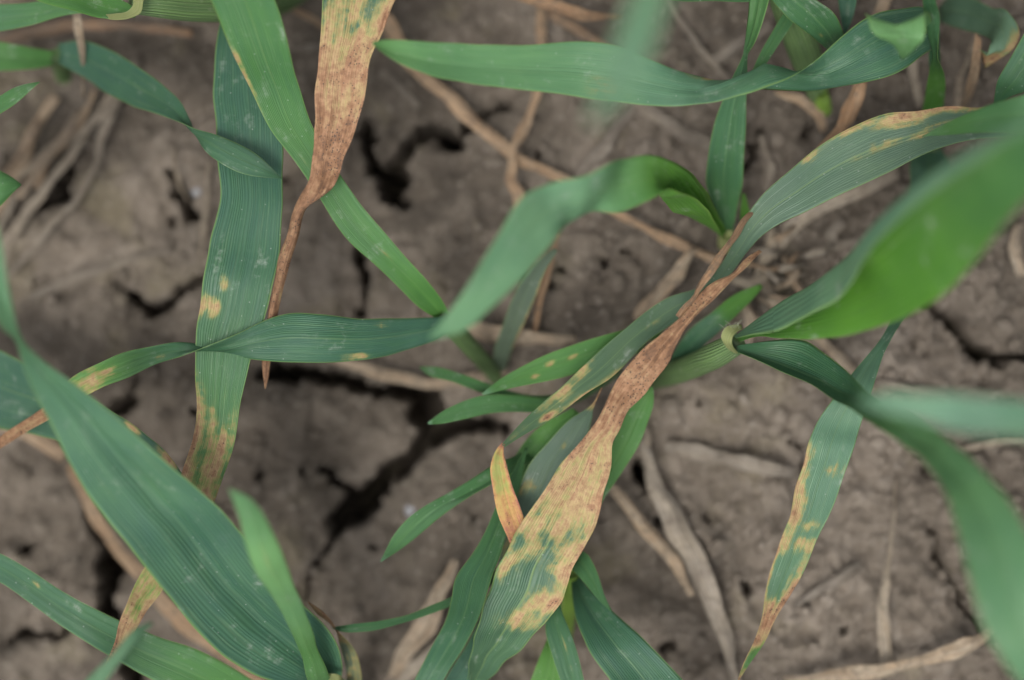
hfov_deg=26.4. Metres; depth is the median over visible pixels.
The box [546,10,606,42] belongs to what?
dead leaf
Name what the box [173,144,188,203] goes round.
dead leaf
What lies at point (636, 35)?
wheat plant
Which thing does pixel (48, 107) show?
dead leaf
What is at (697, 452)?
dead leaf
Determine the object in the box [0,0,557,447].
wheat plant
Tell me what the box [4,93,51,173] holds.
dead leaf
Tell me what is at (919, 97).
dead leaf
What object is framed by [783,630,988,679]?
dead leaf
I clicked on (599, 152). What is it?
dead leaf
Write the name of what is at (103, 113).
dead leaf
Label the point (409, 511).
pebble
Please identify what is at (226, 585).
wheat plant
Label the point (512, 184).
dead leaf
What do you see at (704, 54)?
dead leaf
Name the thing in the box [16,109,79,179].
dead leaf
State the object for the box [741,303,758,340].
dead leaf
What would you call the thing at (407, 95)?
dead leaf
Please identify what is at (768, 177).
dead leaf
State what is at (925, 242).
wheat plant
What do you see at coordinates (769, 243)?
dead leaf
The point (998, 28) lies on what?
wheat plant
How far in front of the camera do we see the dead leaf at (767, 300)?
0.41 m
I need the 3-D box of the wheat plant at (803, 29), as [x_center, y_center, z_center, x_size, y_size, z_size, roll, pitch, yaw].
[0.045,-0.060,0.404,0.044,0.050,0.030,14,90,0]
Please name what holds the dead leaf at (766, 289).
on the ground
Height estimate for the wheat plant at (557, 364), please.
0.038 m
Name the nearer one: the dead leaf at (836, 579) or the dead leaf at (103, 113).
the dead leaf at (836, 579)
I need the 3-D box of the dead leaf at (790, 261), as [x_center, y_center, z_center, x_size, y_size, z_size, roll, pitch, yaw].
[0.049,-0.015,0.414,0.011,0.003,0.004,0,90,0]
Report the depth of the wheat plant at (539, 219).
0.36 m
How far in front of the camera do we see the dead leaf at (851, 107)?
0.40 m
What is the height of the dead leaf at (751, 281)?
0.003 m
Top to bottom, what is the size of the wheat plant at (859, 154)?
0.047 m
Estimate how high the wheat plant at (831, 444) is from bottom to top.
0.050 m
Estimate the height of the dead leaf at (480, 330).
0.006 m
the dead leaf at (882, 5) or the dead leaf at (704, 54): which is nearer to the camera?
the dead leaf at (882, 5)
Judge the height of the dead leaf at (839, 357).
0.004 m
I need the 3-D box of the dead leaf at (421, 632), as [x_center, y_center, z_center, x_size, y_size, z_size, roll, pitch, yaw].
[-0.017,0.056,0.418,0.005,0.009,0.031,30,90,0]
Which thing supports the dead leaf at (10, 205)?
on the ground
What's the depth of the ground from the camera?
0.43 m
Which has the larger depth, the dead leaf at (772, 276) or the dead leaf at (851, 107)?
the dead leaf at (772, 276)
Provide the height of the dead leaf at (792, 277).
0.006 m
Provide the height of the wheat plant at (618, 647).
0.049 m
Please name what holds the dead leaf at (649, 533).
on the ground
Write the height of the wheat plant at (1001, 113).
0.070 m
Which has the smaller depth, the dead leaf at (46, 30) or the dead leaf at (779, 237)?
the dead leaf at (779, 237)
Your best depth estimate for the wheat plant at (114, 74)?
0.40 m
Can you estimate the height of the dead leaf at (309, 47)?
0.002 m
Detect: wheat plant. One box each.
[0,0,304,655]
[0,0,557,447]
[0,41,282,178]
[0,82,39,113]
[0,171,20,205]
[0,241,361,679]
[0,350,181,473]
[87,621,152,679]
[262,0,394,388]
[332,250,761,679]
[372,0,944,109]
[420,330,661,484]
[428,0,768,339]
[490,106,999,542]
[531,551,682,679]
[588,0,667,125]
[651,122,1023,679]
[673,0,856,115]
[738,148,948,679]
[856,392,1023,437]
[922,34,1023,136]
[938,0,1019,106]
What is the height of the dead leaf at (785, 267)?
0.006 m
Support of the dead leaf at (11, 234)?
on the ground
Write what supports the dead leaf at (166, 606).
on the ground
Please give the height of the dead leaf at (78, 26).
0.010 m
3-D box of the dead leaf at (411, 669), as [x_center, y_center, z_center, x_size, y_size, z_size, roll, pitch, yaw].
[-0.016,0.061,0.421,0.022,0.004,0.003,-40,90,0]
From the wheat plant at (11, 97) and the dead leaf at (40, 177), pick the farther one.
the dead leaf at (40, 177)
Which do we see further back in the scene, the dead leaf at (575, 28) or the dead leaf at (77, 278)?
the dead leaf at (77, 278)
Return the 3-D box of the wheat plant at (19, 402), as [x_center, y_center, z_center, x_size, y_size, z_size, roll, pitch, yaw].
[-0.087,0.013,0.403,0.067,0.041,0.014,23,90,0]
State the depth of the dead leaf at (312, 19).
0.43 m
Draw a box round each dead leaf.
[0,18,192,43]
[0,93,59,213]
[0,94,112,250]
[0,138,36,232]
[0,429,65,461]
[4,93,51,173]
[6,59,138,276]
[15,99,96,199]
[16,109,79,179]
[27,245,172,301]
[33,89,95,188]
[63,97,120,149]
[65,464,266,679]
[73,13,84,97]
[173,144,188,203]
[198,159,213,255]
[289,44,319,51]
[291,7,320,28]
[333,361,508,389]
[377,70,420,108]
[384,14,715,262]
[386,558,459,679]
[391,642,433,679]
[467,320,575,345]
[505,7,546,206]
[518,0,622,20]
[533,234,558,332]
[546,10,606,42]
[571,104,636,177]
[609,485,694,596]
[630,104,710,151]
[632,246,696,318]
[638,438,740,679]
[643,427,650,448]
[664,442,733,466]
[667,0,729,79]
[676,82,866,317]
[712,19,773,65]
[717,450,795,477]
[731,272,768,288]
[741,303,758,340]
[748,247,781,255]
[748,251,799,270]
[755,227,777,284]
[756,295,779,306]
[757,135,774,191]
[759,302,772,311]
[761,280,777,295]
[762,295,787,303]
[764,263,786,284]
[769,261,807,272]
[771,224,796,241]
[772,168,901,258]
[772,260,801,291]
[774,90,826,132]
[781,255,802,291]
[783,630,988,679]
[793,561,861,607]
[794,242,834,258]
[814,338,878,393]
[824,217,859,250]
[873,0,890,13]
[874,378,947,393]
[877,477,895,674]
[907,60,924,107]
[953,34,978,105]
[960,436,1023,450]
[1008,223,1023,277]
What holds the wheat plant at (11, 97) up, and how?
on the ground
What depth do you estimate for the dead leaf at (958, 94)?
0.42 m
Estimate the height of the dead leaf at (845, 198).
0.005 m
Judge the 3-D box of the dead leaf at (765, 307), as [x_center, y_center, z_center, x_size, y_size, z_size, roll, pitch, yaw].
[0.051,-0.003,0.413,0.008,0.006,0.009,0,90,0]
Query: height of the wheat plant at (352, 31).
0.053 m
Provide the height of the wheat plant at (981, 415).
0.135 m
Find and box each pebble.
[192,188,200,196]
[404,505,415,516]
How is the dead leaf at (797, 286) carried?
on the ground
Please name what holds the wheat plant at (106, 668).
on the ground
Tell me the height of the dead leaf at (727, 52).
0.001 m
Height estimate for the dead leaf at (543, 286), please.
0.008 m
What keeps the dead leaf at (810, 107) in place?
on the ground
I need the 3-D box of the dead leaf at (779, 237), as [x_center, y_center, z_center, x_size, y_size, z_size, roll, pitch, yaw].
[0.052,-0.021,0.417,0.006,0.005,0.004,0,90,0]
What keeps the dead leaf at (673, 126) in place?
on the ground
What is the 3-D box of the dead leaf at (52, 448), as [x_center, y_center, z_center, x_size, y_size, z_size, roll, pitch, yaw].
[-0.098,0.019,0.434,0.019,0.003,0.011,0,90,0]
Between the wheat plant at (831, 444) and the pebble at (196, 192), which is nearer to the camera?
the wheat plant at (831, 444)
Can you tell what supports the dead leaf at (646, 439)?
on the ground
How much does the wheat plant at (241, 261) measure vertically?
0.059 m
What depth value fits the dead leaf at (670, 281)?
0.41 m
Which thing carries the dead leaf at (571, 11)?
on the ground
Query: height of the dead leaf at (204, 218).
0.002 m
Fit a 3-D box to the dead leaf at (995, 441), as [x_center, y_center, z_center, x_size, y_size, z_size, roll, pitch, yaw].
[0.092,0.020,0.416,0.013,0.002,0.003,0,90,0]
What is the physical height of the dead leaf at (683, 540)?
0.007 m
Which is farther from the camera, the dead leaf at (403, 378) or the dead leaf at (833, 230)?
the dead leaf at (403, 378)
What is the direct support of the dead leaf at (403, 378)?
on the ground
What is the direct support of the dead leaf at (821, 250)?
on the ground
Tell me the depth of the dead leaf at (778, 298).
0.41 m
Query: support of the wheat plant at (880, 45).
on the ground
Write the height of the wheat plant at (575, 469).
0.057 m
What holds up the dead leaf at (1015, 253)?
on the ground
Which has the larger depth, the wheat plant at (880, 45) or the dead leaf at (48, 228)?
the dead leaf at (48, 228)
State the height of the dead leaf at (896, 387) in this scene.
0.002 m
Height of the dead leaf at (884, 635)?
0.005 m
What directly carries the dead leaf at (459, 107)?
on the ground
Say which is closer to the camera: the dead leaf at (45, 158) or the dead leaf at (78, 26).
the dead leaf at (78, 26)
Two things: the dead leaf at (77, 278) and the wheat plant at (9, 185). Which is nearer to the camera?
the wheat plant at (9, 185)
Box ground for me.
[0,0,1023,679]
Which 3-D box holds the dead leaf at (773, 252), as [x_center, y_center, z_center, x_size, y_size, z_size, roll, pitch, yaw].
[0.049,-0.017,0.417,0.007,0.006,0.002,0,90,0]

